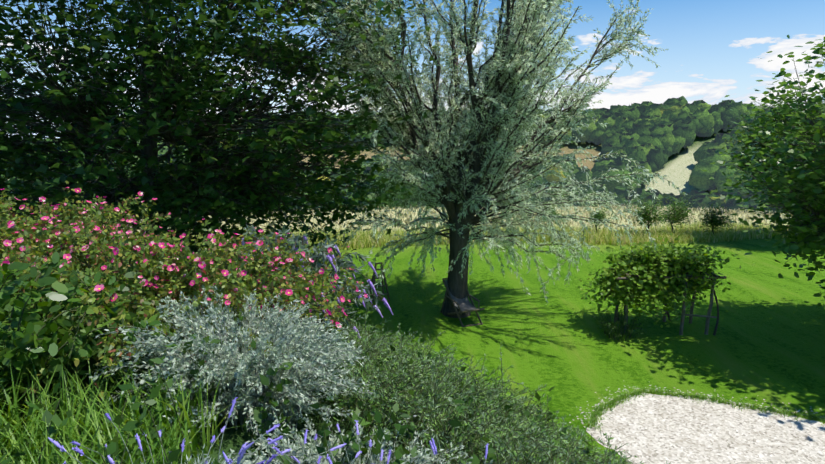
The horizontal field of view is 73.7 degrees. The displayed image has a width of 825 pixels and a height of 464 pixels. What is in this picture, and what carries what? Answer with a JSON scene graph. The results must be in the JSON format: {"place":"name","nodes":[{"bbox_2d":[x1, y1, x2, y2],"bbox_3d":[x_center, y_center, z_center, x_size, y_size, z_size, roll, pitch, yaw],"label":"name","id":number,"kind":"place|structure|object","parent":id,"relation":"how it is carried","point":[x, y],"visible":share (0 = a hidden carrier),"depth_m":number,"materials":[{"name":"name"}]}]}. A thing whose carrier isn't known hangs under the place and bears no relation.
{"place":"outdoors","nodes":[
{"label":"outdoors","id":0,"kind":"place"},
{"bbox_2d":[0,128,824,463],"bbox_3d":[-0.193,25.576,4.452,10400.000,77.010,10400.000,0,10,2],"label":"terrain","id":1,"kind":"structure","parent":0,"point":[766,344],"depth_m":13.02,"materials":[{"name":"green plant"}]},
{"bbox_2d":[0,251,174,419],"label":"shrub stems","id":2,"kind":"object","parent":1,"relation":"on","point":[43,346],"visible":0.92,"depth_m":3.21,"materials":[{"name":"green plant"}]},
{"bbox_2d":[0,181,183,315],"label":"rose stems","id":3,"kind":"object","parent":1,"relation":"on","point":[27,238],"visible":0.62,"depth_m":5.17,"materials":[{"name":"green plant"}]},
{"bbox_2d":[0,353,254,463],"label":"grass","id":4,"kind":"structure","parent":1,"relation":"on","point":[35,423],"depth_m":2.81,"materials":[{"name":"green plant"}]},
{"bbox_2d":[0,201,367,404],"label":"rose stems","id":5,"kind":"object","parent":1,"relation":"on","point":[233,278],"visible":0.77,"depth_m":4.09,"materials":[{"name":"green plant"}]},
{"bbox_2d":[48,397,345,463],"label":"lavender stems","id":6,"kind":"object","parent":1,"relation":"on","point":[244,448],"visible":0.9,"depth_m":2.28,"materials":[{"name":"purple plant"}]},
{"bbox_2d":[0,0,438,262],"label":"tree","id":7,"kind":"object","parent":1,"relation":"on","point":[191,195],"visible":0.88,"depth_m":11.42,"materials":[{"name":"green plant"}]},
{"bbox_2d":[1,138,439,218],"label":"slope tree wood","id":8,"kind":"object","parent":1,"relation":"on","point":[382,201],"visible":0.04,"depth_m":55.69,"materials":[{"name":"green plant"}]},
{"bbox_2d":[87,285,382,442],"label":"silver bush stems","id":9,"kind":"object","parent":1,"relation":"on","point":[243,377],"visible":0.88,"depth_m":3.30,"materials":[{"name":"grey plant"}]},
{"bbox_2d":[222,429,374,463],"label":"lavender flowers","id":10,"kind":"object","parent":1,"relation":"on","point":[227,460],"visible":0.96,"depth_m":2.36,"materials":[{"name":"purple plant"}]},
{"bbox_2d":[0,232,601,463],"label":"bed groundcover stems","id":11,"kind":"object","parent":1,"relation":"on","point":[112,450],"visible":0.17,"depth_m":3.04,"materials":[{"name":"green plant"}]},
{"bbox_2d":[239,224,392,342],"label":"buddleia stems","id":12,"kind":"object","parent":1,"relation":"on","point":[323,255],"visible":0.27,"depth_m":5.99,"materials":[{"name":"green plant"}]},
{"bbox_2d":[267,420,390,463],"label":"lavender flowers","id":13,"kind":"object","parent":1,"relation":"on","point":[328,458],"visible":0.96,"depth_m":2.59,"materials":[{"name":"purple plant"}]},
{"bbox_2d":[226,407,492,463],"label":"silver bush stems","id":14,"kind":"object","parent":1,"relation":"on","point":[297,450],"visible":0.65,"depth_m":2.97,"materials":[{"name":"grey"}]},
{"bbox_2d":[368,262,389,300],"bbox_3d":[-0.961,1.369,15.499,0.538,1.050,0.598,-3,11,-18],"label":"wooden ladder","id":15,"kind":"object","parent":1,"relation":"on","point":[374,277],"visible":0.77,"depth_m":15.37,"materials":[{"name":"brown wood"}]},
{"bbox_2d":[48,204,817,249],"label":"tall grass","id":16,"kind":"structure","parent":1,"relation":"on","point":[604,235],"depth_m":25.96,"materials":[{"name":"beige plant"}]},
{"bbox_2d":[91,96,824,214],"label":"forest","id":17,"kind":"object","parent":1,"relation":"on","point":[651,136],"visible":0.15,"depth_m":282.15,"materials":[{"name":"green plant"}]},
{"bbox_2d":[429,438,488,463],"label":"lavender flowers","id":18,"kind":"object","parent":1,"relation":"on","point":[433,448],"visible":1,"depth_m":2.76,"materials":[{"name":"purple plant"}]},
{"bbox_2d":[440,278,484,326],"bbox_3d":[1.244,1.735,13.797,0.632,0.966,1.273,-4,11,-23],"label":"chair","id":19,"kind":"object","parent":1,"relation":"on","point":[464,305],"visible":0.75,"depth_m":13.71,"materials":[{"name":"brown wood"}]},
{"bbox_2d":[274,304,670,463],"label":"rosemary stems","id":20,"kind":"object","parent":1,"relation":"on","point":[512,444],"visible":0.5,"depth_m":3.94,"materials":[{"name":"green plant"}]},
{"bbox_2d":[299,0,687,317],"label":"tree","id":21,"kind":"object","parent":1,"relation":"on","point":[514,67],"visible":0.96,"depth_m":12.59,"materials":[{"name":"green plant"}]},
{"bbox_2d":[538,205,563,228],"bbox_3d":[7.011,-0.865,28.510,1.576,1.701,1.594,0,10,2],"label":"shrub wood","id":22,"kind":"object","parent":1,"relation":"on","point":[550,215],"visible":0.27,"depth_m":28.32,"materials":[{"name":"green plant"}]},
{"bbox_2d":[585,204,613,230],"bbox_3d":[9.326,-0.651,27.501,1.546,1.471,1.522,-4,11,-21],"label":"shrub wood","id":23,"kind":"object","parent":1,"relation":"on","point":[598,216],"visible":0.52,"depth_m":27.32,"materials":[{"name":"green plant"}]},
{"bbox_2d":[592,309,649,340],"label":"small bush stems","id":24,"kind":"object","parent":1,"relation":"on","point":[608,325],"visible":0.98,"depth_m":12.53,"materials":[{"name":"green plant"}]},
{"bbox_2d":[620,190,669,234],"bbox_3d":[10.825,-0.792,25.613,2.090,2.319,1.853,0,10,2],"label":"shrub wood","id":25,"kind":"object","parent":1,"relation":"on","point":[645,213],"visible":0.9,"depth_m":25.46,"materials":[{"name":"green plant"}]},
{"bbox_2d":[574,233,740,335],"bbox_3d":[5.703,1.304,12.929,3.526,2.536,2.732,0,10,2],"label":"shrub","id":26,"kind":"object","parent":1,"relation":"on","point":[649,273],"visible":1,"depth_m":12.52,"materials":[{"name":"green plant"}]},
{"bbox_2d":[657,194,695,232],"bbox_3d":[12.499,-0.754,26.134,1.899,2.172,2.365,8,13,40],"label":"shrub wood","id":27,"kind":"object","parent":1,"relation":"on","point":[678,216],"visible":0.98,"depth_m":25.98,"materials":[{"name":"green plant"}]},
{"bbox_2d":[569,385,824,426],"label":"patio loose gravel","id":28,"kind":"structure","parent":1,"relation":"on","point":[683,394],"depth_m":9.55,"materials":[{"name":"beige gravel"}]},
{"bbox_2d":[585,386,824,430],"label":"path edging","id":29,"kind":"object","parent":1,"relation":"on","point":[599,411],"depth_m":9.45,"materials":[{"name":"grey stone"}]},
{"bbox_2d":[694,202,738,233],"bbox_3d":[14.226,-0.530,25.805,1.590,1.830,2.066,-4,11,-24],"label":"shrub wood","id":30,"kind":"object","parent":1,"relation":"on","point":[715,220],"visible":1,"depth_m":25.64,"materials":[{"name":"green plant"}]},
{"bbox_2d":[698,35,824,305],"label":"tree","id":31,"kind":"object","parent":1,"relation":"on","point":[806,238],"visible":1,"depth_m":11.41,"materials":[{"name":"green plant"}]},
{"bbox_2d":[720,89,824,242],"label":"tree","id":32,"kind":"object","parent":1,"relation":"on","point":[747,145],"visible":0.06,"depth_m":23.80,"materials":[{"name":"green plant"}]},
{"bbox_2d":[0,0,824,138],"label":"sky","id":33,"kind":"structure","parent":0,"point":[715,48],"materials":[{"name":"blue"}]},
{"bbox_2d":[586,393,824,463],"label":"patio gravel","id":34,"kind":"structure","parent":0,"point":[654,429],"depth_m":8.58,"materials":[{"name":"beige gravel"}]}
]}

